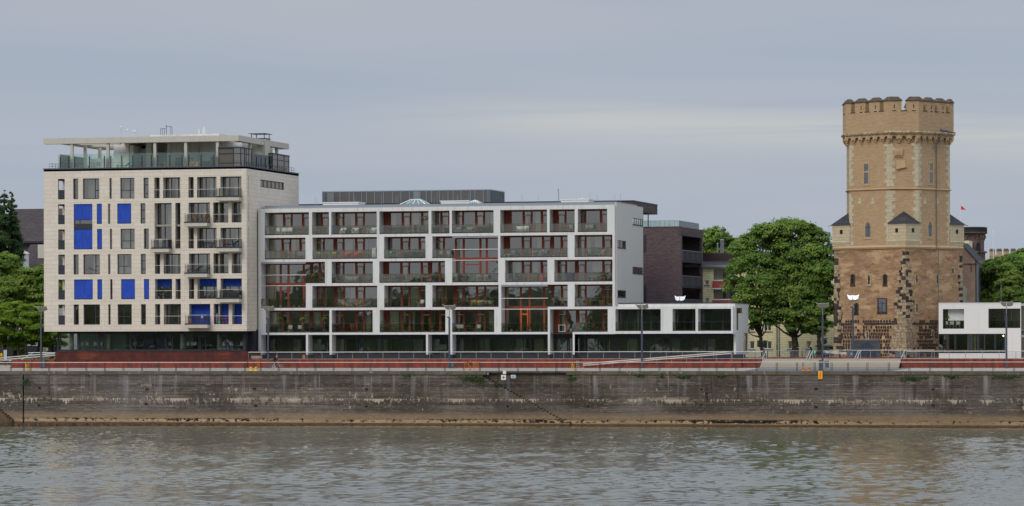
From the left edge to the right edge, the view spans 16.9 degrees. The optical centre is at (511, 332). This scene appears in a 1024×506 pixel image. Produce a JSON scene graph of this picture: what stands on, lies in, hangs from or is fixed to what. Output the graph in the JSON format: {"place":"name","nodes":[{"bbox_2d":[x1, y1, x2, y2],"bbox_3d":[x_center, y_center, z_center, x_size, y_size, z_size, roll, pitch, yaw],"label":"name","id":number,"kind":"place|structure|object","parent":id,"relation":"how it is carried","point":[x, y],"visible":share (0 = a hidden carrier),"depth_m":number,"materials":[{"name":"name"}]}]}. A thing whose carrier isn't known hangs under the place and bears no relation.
{"place":"outdoors","nodes":[
{"label":"outdoors","id":0,"kind":"place"},
{"bbox_2d":[0,357,54,359],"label":"lawn","id":1,"kind":"structure","parent":0,"point":[47,358],"depth_m":437.93,"materials":[{"name":"green plant"}]},
{"bbox_2d":[0,190,12,337],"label":"poplar tree","id":2,"kind":"object","parent":1,"relation":"on","point":[5,241],"visible":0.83,"depth_m":487.14,"materials":[{"name":"green plant"}]},
{"bbox_2d":[0,304,19,349],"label":"hornbeam tree","id":3,"kind":"object","parent":1,"relation":"on","point":[7,331],"visible":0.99,"depth_m":451.83,"materials":[{"name":"green plant"}]},
{"bbox_2d":[0,251,25,356],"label":"linden tree","id":4,"kind":"object","parent":1,"relation":"on","point":[9,271],"visible":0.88,"depth_m":469.38,"materials":[{"name":"green plant"}]},
{"bbox_2d":[5,191,26,328],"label":"poplar tree","id":5,"kind":"object","parent":1,"relation":"on","point":[17,248],"visible":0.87,"depth_m":488.55,"materials":[{"name":"green plant"}]},
{"bbox_2d":[1,301,32,357],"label":"hornbeam tree","id":6,"kind":"object","parent":1,"relation":"on","point":[15,312],"visible":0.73,"depth_m":454.68,"materials":[{"name":"green plant"}]},
{"bbox_2d":[13,345,24,355],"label":"shrub","id":7,"kind":"object","parent":1,"relation":"on","point":[19,348],"visible":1,"depth_m":453.56,"materials":[{"name":"green plant"}]},
{"bbox_2d":[5,266,41,357],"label":"linden tree","id":8,"kind":"object","parent":1,"relation":"on","point":[22,284],"visible":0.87,"depth_m":469.77,"materials":[{"name":"green plant"}]},
{"bbox_2d":[13,303,45,358],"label":"hornbeam tree","id":9,"kind":"object","parent":1,"relation":"on","point":[28,332],"visible":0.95,"depth_m":451.25,"materials":[{"name":"green plant"}]},
{"bbox_2d":[6,346,56,356],"bbox_3d":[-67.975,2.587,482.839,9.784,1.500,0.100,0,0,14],"label":"car","id":10,"kind":"object","parent":1,"relation":"on","point":[29,349],"visible":0.44,"depth_m":482.68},
{"bbox_2d":[27,302,56,358],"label":"hornbeam tree","id":11,"kind":"object","parent":1,"relation":"on","point":[48,340],"visible":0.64,"depth_m":451.99,"materials":[{"name":"green plant"}]},
{"bbox_2d":[27,264,62,357],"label":"linden tree","id":12,"kind":"object","parent":1,"relation":"on","point":[38,281],"visible":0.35,"depth_m":469.27,"materials":[{"name":"green plant"}]},
{"bbox_2d":[42,334,68,357],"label":"hornbeam tree","id":13,"kind":"object","parent":1,"relation":"on","point":[62,342],"visible":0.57,"depth_m":454.44,"materials":[{"name":"green plant"}]},
{"bbox_2d":[322,202,365,204],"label":"roof hatch house","id":14,"kind":"structure","parent":0,"point":[343,203],"depth_m":432.08,"materials":[{"name":"white metal"}]},
{"bbox_2d":[440,200,470,203],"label":"roof hatch house","id":15,"kind":"structure","parent":0,"point":[454,201],"depth_m":428.42,"materials":[{"name":"white metal"}]},
{"bbox_2d":[0,426,1023,505],"bbox_3d":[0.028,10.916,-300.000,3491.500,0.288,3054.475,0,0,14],"label":"river","id":16,"kind":"structure","parent":0,"point":[446,466],"depth_m":280.93,"materials":[{"name":"liquid"}]},
{"bbox_2d":[0,371,1023,427],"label":"quay wall","id":17,"kind":"structure","parent":16,"relation":"in","point":[973,399],"depth_m":404.34,"materials":[{"name":"stone"}]},
{"bbox_2d":[455,375,482,382],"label":"weed tuft","id":18,"kind":"object","parent":17,"relation":"attached to","point":[473,378],"visible":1,"depth_m":404.99,"materials":[{"name":"green plant"}]},
{"bbox_2d":[0,362,1013,370],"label":"quay railing","id":19,"kind":"object","parent":17,"relation":"on","point":[388,365],"visible":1,"depth_m":407.39,"materials":[{"name":"metal"}]},
{"bbox_2d":[890,376,928,380],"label":"weed tuft","id":20,"kind":"object","parent":17,"relation":"attached to","point":[913,378],"visible":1,"depth_m":392.46,"materials":[{"name":"green plant"}]},
{"bbox_2d":[988,374,1023,380],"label":"weed tuft","id":21,"kind":"object","parent":17,"relation":"attached to","point":[1004,376],"visible":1,"depth_m":389.86,"materials":[{"name":"green plant"}]},
{"bbox_2d":[0,368,1023,370],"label":"promenade","id":22,"kind":"structure","parent":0,"point":[460,369],"depth_m":410.88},
{"bbox_2d":[35,306,47,367],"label":"wing lamp","id":23,"kind":"object","parent":22,"relation":"on","point":[44,308],"visible":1,"depth_m":426.72,"materials":[{"name":"metal"}]},
{"bbox_2d":[12,360,246,367],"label":"rusted wall","id":24,"kind":"structure","parent":22,"relation":"on","point":[92,366],"depth_m":424.89,"materials":[{"name":"metal"}]},
{"bbox_2d":[262,306,274,367],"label":"wing lamp","id":25,"kind":"object","parent":22,"relation":"on","point":[269,308],"visible":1,"depth_m":419.57,"materials":[{"name":"metal"}]},
{"bbox_2d":[442,304,455,367],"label":"wing lamp","id":26,"kind":"object","parent":22,"relation":"on","point":[452,307],"visible":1,"depth_m":414.07,"materials":[{"name":"metal"}]},
{"bbox_2d":[247,359,761,367],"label":"rusted wall","id":27,"kind":"structure","parent":22,"relation":"on","point":[751,361],"depth_m":414.74,"materials":[{"name":"metal"}]},
{"bbox_2d":[248,351,731,358],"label":"plaza railing","id":28,"kind":"object","parent":27,"relation":"on","point":[650,352],"visible":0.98,"depth_m":409.50,"materials":[{"name":"metal"}]},
{"bbox_2d":[732,351,762,358],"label":"plaza railing","id":29,"kind":"object","parent":27,"relation":"on","point":[744,352],"visible":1,"depth_m":406.51,"materials":[{"name":"metal"}]},
{"bbox_2d":[635,304,648,367],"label":"wing lamp","id":30,"kind":"object","parent":22,"relation":"on","point":[645,306],"visible":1,"depth_m":408.31,"materials":[{"name":"metal"}]},
{"bbox_2d":[583,351,741,367],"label":"ramp","id":31,"kind":"structure","parent":22,"relation":"on","point":[732,362],"depth_m":407.59,"materials":[{"name":"metal"}]},
{"bbox_2d":[760,359,900,367],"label":"tribune steps","id":32,"kind":"structure","parent":22,"relation":"on","point":[872,363],"depth_m":403.04,"materials":[{"name":"concrete"}]},
{"bbox_2d":[901,359,1023,367],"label":"rusted wall","id":33,"kind":"structure","parent":22,"relation":"on","point":[957,363],"depth_m":400.24,"materials":[{"name":"metal"}]},
{"bbox_2d":[906,351,1023,358],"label":"plaza railing","id":34,"kind":"object","parent":33,"relation":"on","point":[949,354],"visible":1,"depth_m":400.92,"materials":[{"name":"metal"}]},
{"bbox_2d":[1000,301,1012,367],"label":"wing lamp","id":35,"kind":"object","parent":22,"relation":"on","point":[1009,304],"visible":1,"depth_m":397.94,"materials":[{"name":"metal"}]},
{"bbox_2d":[0,0,1023,360],"label":"sky","id":36,"kind":"structure","parent":0,"point":[728,114],"materials":[{"name":"grey"}]},
{"bbox_2d":[560,199,594,201],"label":"roof hatch house","id":37,"kind":"structure","parent":0,"point":[577,200],"depth_m":424.77,"materials":[{"name":"white metal"}]},
{"bbox_2d":[685,239,833,356],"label":"yellow house","id":38,"kind":"structure","parent":0,"point":[715,274],"depth_m":452.02,"materials":[{"name":"beige paint"}]},
{"bbox_2d":[746,368,906,370],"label":"asphalt path","id":39,"kind":"structure","parent":0,"point":[828,369],"depth_m":399.49,"materials":[{"name":"asphalt"}]},
{"bbox_2d":[816,302,828,363],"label":"wing lamp","id":40,"kind":"object","parent":39,"relation":"on","point":[825,305],"visible":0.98,"depth_m":403.11,"materials":[{"name":"metal"}]},
{"bbox_2d":[653,358,1023,359],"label":"plaza","id":41,"kind":"structure","parent":0,"point":[903,358],"depth_m":407.55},
{"bbox_2d":[749,350,827,357],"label":"bar fence","id":42,"kind":"object","parent":41,"relation":"on","point":[788,352],"visible":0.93,"depth_m":410.20,"materials":[{"name":"metal"}]},
{"bbox_2d":[765,357,902,358],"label":"rusted kerb","id":43,"kind":"structure","parent":41,"relation":"on","point":[833,358],"depth_m":405.45,"materials":[{"name":"metal"}]},
{"bbox_2d":[847,295,858,356],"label":"wing lamp","id":44,"kind":"object","parent":41,"relation":"on","point":[854,297],"visible":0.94,"depth_m":409.77,"materials":[{"name":"metal"}]},
{"bbox_2d":[938,303,1023,357],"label":"villa","id":45,"kind":"object","parent":41,"relation":"on","point":[976,333],"visible":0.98,"depth_m":408.43,"materials":[{"name":"white paint"}]},
{"bbox_2d":[944,309,963,328],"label":"window","id":46,"kind":"structure","parent":45,"relation":"in","point":[960,315],"depth_m":409.17,"materials":[{"name":"glass"}]},
{"bbox_2d":[989,309,1019,327],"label":"window","id":47,"kind":"structure","parent":45,"relation":"in","point":[989,309],"depth_m":407.17,"materials":[{"name":"glass"}]},
{"label":"ground","id":48,"kind":"structure","parent":0,"visible":0},
{"bbox_2d":[0,353,54,359],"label":"ramp railing","id":49,"kind":"object","parent":48,"relation":"on","point":[17,356],"visible":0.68,"depth_m":432.51,"materials":[{"name":"metal"}]},
{"bbox_2d":[7,208,62,345],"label":"old house","id":50,"kind":"structure","parent":48,"relation":"on","point":[32,224],"depth_m":538.19,"materials":[{"name":"grey tile"}]},
{"bbox_2d":[19,244,76,349],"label":"tiled house","id":51,"kind":"structure","parent":48,"relation":"on","point":[34,256],"depth_m":503.77,"materials":[{"name":"grey tile"}]},
{"bbox_2d":[22,251,29,266],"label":"gable window","id":52,"kind":"structure","parent":51,"relation":"in","point":[27,254],"depth_m":499.98,"materials":[{"name":"white paint"}]},
{"bbox_2d":[55,351,260,360],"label":"rusted base wall","id":53,"kind":"structure","parent":48,"relation":"on","point":[151,355],"depth_m":424.34,"materials":[{"name":"metal"}]},
{"bbox_2d":[43,133,298,350],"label":"apartment building","id":54,"kind":"structure","parent":48,"relation":"on","point":[121,264],"depth_m":429.87,"materials":[{"name":"beige stone"}]},
{"bbox_2d":[74,204,91,248],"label":"window","id":55,"kind":"structure","parent":54,"relation":"in","point":[82,237],"depth_m":430.90,"materials":[{"name":"glass"}]},
{"bbox_2d":[75,279,92,299],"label":"window","id":56,"kind":"structure","parent":54,"relation":"in","point":[83,287],"depth_m":430.90,"materials":[{"name":"metal"}]},
{"bbox_2d":[83,178,98,198],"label":"window","id":57,"kind":"structure","parent":54,"relation":"in","point":[92,178],"depth_m":430.69,"materials":[{"name":"metal"}]},
{"bbox_2d":[84,254,99,273],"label":"window","id":58,"kind":"structure","parent":54,"relation":"in","point":[84,254],"depth_m":430.69,"materials":[{"name":"glass"}]},
{"bbox_2d":[84,304,99,324],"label":"window","id":59,"kind":"structure","parent":54,"relation":"in","point":[84,304],"depth_m":430.69,"materials":[{"name":"glass"}]},
{"bbox_2d":[97,204,101,223],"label":"window","id":60,"kind":"structure","parent":54,"relation":"in","point":[99,206],"depth_m":430.37,"materials":[{"name":"glass"}]},
{"bbox_2d":[98,229,101,248],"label":"window","id":61,"kind":"structure","parent":54,"relation":"in","point":[99,230],"depth_m":430.37,"materials":[{"name":"glass"}]},
{"bbox_2d":[98,279,101,298],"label":"window","id":62,"kind":"structure","parent":54,"relation":"in","point":[99,280],"depth_m":430.37,"materials":[{"name":"glass"}]},
{"bbox_2d":[118,203,130,223],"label":"window","id":63,"kind":"structure","parent":54,"relation":"in","point":[124,210],"depth_m":429.54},
{"bbox_2d":[118,254,131,273],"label":"window","id":64,"kind":"structure","parent":54,"relation":"in","point":[118,254],"depth_m":429.74,"materials":[{"name":"glass"}]},
{"bbox_2d":[118,304,131,324],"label":"window","id":65,"kind":"structure","parent":54,"relation":"in","point":[124,316],"depth_m":429.74,"materials":[{"name":"glass"}]},
{"bbox_2d":[121,178,133,198],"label":"window","id":66,"kind":"structure","parent":54,"relation":"in","point":[130,190],"depth_m":429.59,"materials":[{"name":"metal"}]},
{"bbox_2d":[121,229,134,248],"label":"window","id":67,"kind":"structure","parent":54,"relation":"in","point":[121,229],"depth_m":429.59,"materials":[{"name":"metal"}]},
{"bbox_2d":[122,279,134,298],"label":"window","id":68,"kind":"structure","parent":54,"relation":"in","point":[128,285],"depth_m":429.43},
{"bbox_2d":[144,279,148,298],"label":"window","id":69,"kind":"structure","parent":54,"relation":"in","point":[146,280],"depth_m":428.80,"materials":[{"name":"metal"}]},
{"bbox_2d":[158,203,171,243],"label":"window","id":70,"kind":"structure","parent":54,"relation":"in","point":[158,203],"depth_m":429.54,"materials":[{"name":"metal"}]},
{"bbox_2d":[158,279,171,298],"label":"window","id":71,"kind":"structure","parent":54,"relation":"in","point":[163,283],"depth_m":429.22,"materials":[{"name":"metal"}]},
{"bbox_2d":[166,178,178,197],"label":"window","id":72,"kind":"structure","parent":54,"relation":"in","point":[166,178],"depth_m":429.12,"materials":[{"name":"metal"}]},
{"bbox_2d":[166,304,180,323],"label":"window","id":73,"kind":"structure","parent":54,"relation":"in","point":[166,304],"depth_m":429.12,"materials":[{"name":"metal"}]},
{"bbox_2d":[178,203,179,247],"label":"window","id":74,"kind":"structure","parent":54,"relation":"in","point":[178,203],"depth_m":429.01,"materials":[{"name":"metal"}]},
{"bbox_2d":[191,203,209,220],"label":"window","id":75,"kind":"structure","parent":54,"relation":"in","point":[191,203],"depth_m":428.28,"materials":[{"name":"metal"}]},
{"bbox_2d":[192,304,209,323],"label":"window","id":76,"kind":"structure","parent":54,"relation":"in","point":[197,309],"depth_m":428.07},
{"bbox_2d":[200,177,215,196],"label":"window","id":77,"kind":"structure","parent":54,"relation":"in","point":[200,177],"depth_m":428.07,"materials":[{"name":"metal"}]},
{"bbox_2d":[200,228,216,247],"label":"window","id":78,"kind":"structure","parent":54,"relation":"in","point":[200,228],"depth_m":427.97,"materials":[{"name":"metal"}]},
{"bbox_2d":[200,279,216,297],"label":"window","id":79,"kind":"structure","parent":54,"relation":"in","point":[206,283],"depth_m":427.86,"materials":[{"name":"fabric"}]},
{"bbox_2d":[216,304,228,323],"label":"window","id":80,"kind":"structure","parent":54,"relation":"in","point":[225,307],"depth_m":427.34,"materials":[{"name":"metal"}]},
{"bbox_2d":[224,291,237,296],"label":"outdoor sofa","id":81,"kind":"object","parent":54,"relation":"on","point":[230,293],"visible":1,"depth_m":425.56,"materials":[{"name":"wicker"}]},
{"bbox_2d":[223,177,240,195],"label":"window","id":82,"kind":"structure","parent":54,"relation":"in","point":[223,177],"depth_m":427.23,"materials":[{"name":"metal"}]},
{"bbox_2d":[223,228,241,246],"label":"window","id":83,"kind":"structure","parent":54,"relation":"in","point":[223,228],"depth_m":427.34,"materials":[{"name":"metal"}]},
{"bbox_2d":[223,279,241,296],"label":"window","id":84,"kind":"structure","parent":54,"relation":"in","point":[230,283],"depth_m":427.13,"materials":[{"name":"fabric"}]},
{"bbox_2d":[235,304,241,323],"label":"window","id":85,"kind":"structure","parent":54,"relation":"in","point":[238,307],"depth_m":426.92,"materials":[{"name":"metal"}]},
{"bbox_2d":[260,180,282,189],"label":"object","id":86,"kind":"structure","parent":54,"relation":"in","point":[261,180],"depth_m":435.87,"materials":[{"name":"metal"}]},
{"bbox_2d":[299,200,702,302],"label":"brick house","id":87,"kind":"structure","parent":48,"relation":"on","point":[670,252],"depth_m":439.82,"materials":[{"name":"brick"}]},
{"bbox_2d":[322,189,504,203],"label":"roof screen","id":88,"kind":"object","parent":87,"relation":"on","point":[431,196],"visible":0.87,"depth_m":449.81,"materials":[{"name":"grey metal"}]},
{"bbox_2d":[258,193,747,358],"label":"apartment block","id":89,"kind":"structure","parent":48,"relation":"on","point":[616,234],"depth_m":426.21,"materials":[{"name":"white paint"}]},
{"bbox_2d":[310,326,323,331],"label":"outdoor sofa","id":90,"kind":"object","parent":89,"relation":"on","point":[316,328],"visible":1,"depth_m":428.31,"materials":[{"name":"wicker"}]},
{"bbox_2d":[344,277,358,281],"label":"outdoor sofa","id":91,"kind":"object","parent":89,"relation":"on","point":[349,279],"visible":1,"depth_m":427.52,"materials":[{"name":"grey fabric"}]},
{"bbox_2d":[403,252,417,256],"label":"outdoor sofa","id":92,"kind":"object","parent":89,"relation":"on","point":[407,254],"visible":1,"depth_m":425.39,"materials":[{"name":"wicker"}]},
{"bbox_2d":[401,199,428,203],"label":"roof skylight","id":93,"kind":"object","parent":89,"relation":"on","point":[415,201],"visible":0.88,"depth_m":430.02,"materials":[{"name":"white paint"}]},
{"bbox_2d":[453,227,466,231],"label":"outdoor sofa","id":94,"kind":"object","parent":89,"relation":"on","point":[456,229],"visible":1,"depth_m":424.05,"materials":[{"name":"grey fabric"}]},
{"bbox_2d":[702,225,737,252],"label":"leafy tree","id":95,"kind":"object","parent":48,"relation":"on","point":[713,236],"visible":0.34,"depth_m":479.67,"materials":[{"name":"green plant"}]},
{"bbox_2d":[720,222,782,356],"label":"maple tree","id":96,"kind":"object","parent":48,"relation":"on","point":[749,259],"visible":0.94,"depth_m":436.06,"materials":[{"name":"green plant"}]},
{"bbox_2d":[757,340,766,356],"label":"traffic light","id":97,"kind":"object","parent":48,"relation":"on","point":[759,343],"visible":0.98,"depth_m":429.12,"materials":[{"name":"metal"}]},
{"bbox_2d":[756,216,819,356],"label":"maple tree","id":98,"kind":"object","parent":48,"relation":"on","point":[789,269],"visible":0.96,"depth_m":435.96,"materials":[{"name":"green plant"}]},
{"bbox_2d":[794,222,834,356],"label":"maple tree","id":99,"kind":"object","parent":48,"relation":"on","point":[817,251],"visible":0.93,"depth_m":434.02,"materials":[{"name":"green plant"}]},
{"bbox_2d":[824,346,832,355],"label":"parked car","id":100,"kind":"object","parent":48,"relation":"on","point":[828,348],"visible":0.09,"depth_m":439.93,"materials":[{"name":"silver metal"}]},
{"bbox_2d":[828,97,967,357],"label":"medieval tower","id":101,"kind":"structure","parent":48,"relation":"on","point":[898,236],"depth_m":417.50,"materials":[{"name":"stone"}]},
{"bbox_2d":[850,274,854,285],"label":"window","id":102,"kind":"structure","parent":101,"relation":"in","point":[852,277],"depth_m":419.99,"materials":[{"name":"black glass"}]},
{"bbox_2d":[854,303,858,314],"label":"window","id":103,"kind":"structure","parent":101,"relation":"in","point":[856,306],"depth_m":419.48,"materials":[{"name":"grey glass"}]},
{"bbox_2d":[863,163,869,185],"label":"window","id":104,"kind":"structure","parent":101,"relation":"in","point":[865,165],"depth_m":418.46,"materials":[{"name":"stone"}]},
{"bbox_2d":[864,221,871,238],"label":"window","id":105,"kind":"structure","parent":101,"relation":"in","point":[867,224],"depth_m":418.26,"materials":[{"name":"glass"}]},
{"bbox_2d":[877,298,886,313],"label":"window","id":106,"kind":"structure","parent":101,"relation":"in","point":[881,302],"depth_m":416.68,"materials":[{"name":"glass"}]},
{"bbox_2d":[927,221,932,238],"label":"window","id":107,"kind":"structure","parent":101,"relation":"in","point":[929,223],"depth_m":417.44,"materials":[{"name":"glass"}]},
{"bbox_2d":[928,162,933,184],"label":"window","id":108,"kind":"structure","parent":101,"relation":"in","point":[931,164],"depth_m":417.75,"materials":[{"name":"stone"}]},
{"bbox_2d":[962,243,985,302],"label":"gable house","id":109,"kind":"structure","parent":48,"relation":"on","point":[972,262],"depth_m":435.95,"materials":[{"name":"stone"}]},
{"bbox_2d":[964,227,987,259],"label":"round tower","id":110,"kind":"structure","parent":48,"relation":"on","point":[976,236],"depth_m":459.15,"materials":[{"name":"black paint"}]},
{"bbox_2d":[980,257,1006,302],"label":"leafy tree","id":111,"kind":"object","parent":48,"relation":"on","point":[989,278],"visible":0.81,"depth_m":437.58,"materials":[{"name":"green plant"}]},
{"bbox_2d":[989,248,1021,291],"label":"crenellated building","id":112,"kind":"structure","parent":48,"relation":"on","point":[999,252],"depth_m":497.72,"materials":[{"name":"beige brick"}]},
{"bbox_2d":[989,262,1023,302],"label":"leafy tree","id":113,"kind":"object","parent":48,"relation":"on","point":[1010,291],"visible":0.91,"depth_m":434.65,"materials":[{"name":"green plant"}]},
{"bbox_2d":[994,248,1023,292],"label":"leafy tree","id":114,"kind":"object","parent":48,"relation":"on","point":[1016,258],"visible":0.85,"depth_m":438.27,"materials":[{"name":"green plant"}]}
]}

